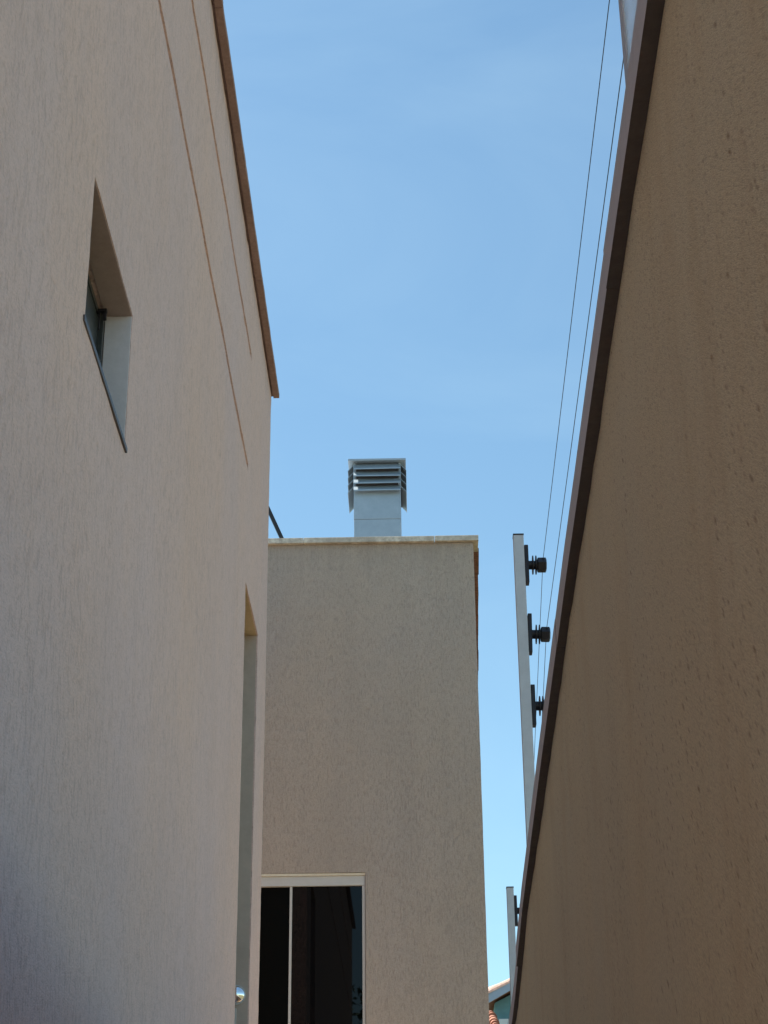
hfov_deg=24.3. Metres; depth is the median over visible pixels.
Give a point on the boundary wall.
(644, 892)
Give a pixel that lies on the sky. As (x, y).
(418, 170)
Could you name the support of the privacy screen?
on the boundary wall
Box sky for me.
[223,0,625,986]
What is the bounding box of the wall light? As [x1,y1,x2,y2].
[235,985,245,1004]
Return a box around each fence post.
[506,886,519,1002]
[512,533,550,845]
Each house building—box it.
[0,0,278,1023]
[258,535,488,1023]
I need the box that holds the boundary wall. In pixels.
[508,0,767,1023]
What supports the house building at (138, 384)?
on the path
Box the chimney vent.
[348,458,406,536]
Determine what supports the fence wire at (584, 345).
attached to the fence post at (530, 705)
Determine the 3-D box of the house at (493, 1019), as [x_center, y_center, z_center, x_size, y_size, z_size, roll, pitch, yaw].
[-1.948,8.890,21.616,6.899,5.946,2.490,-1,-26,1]
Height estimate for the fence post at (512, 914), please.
0.786 m
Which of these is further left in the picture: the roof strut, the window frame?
the window frame
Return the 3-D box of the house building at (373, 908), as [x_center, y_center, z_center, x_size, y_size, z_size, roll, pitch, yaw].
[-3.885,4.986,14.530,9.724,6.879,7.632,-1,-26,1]
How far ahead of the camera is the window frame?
5.23 m
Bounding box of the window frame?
[87,274,104,365]
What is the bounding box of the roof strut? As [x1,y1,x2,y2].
[269,507,283,537]
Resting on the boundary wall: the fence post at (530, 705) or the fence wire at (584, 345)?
the fence post at (530, 705)
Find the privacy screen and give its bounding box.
[618,0,636,84]
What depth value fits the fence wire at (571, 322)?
3.61 m
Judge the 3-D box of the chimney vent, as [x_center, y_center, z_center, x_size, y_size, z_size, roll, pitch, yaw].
[-0.048,0.251,14.051,0.465,1.276,0.467,-1,-26,1]
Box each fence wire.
[508,0,609,1020]
[543,62,623,695]
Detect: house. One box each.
[488,973,510,1023]
[489,1011,499,1023]
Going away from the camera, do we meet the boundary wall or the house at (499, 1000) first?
the boundary wall

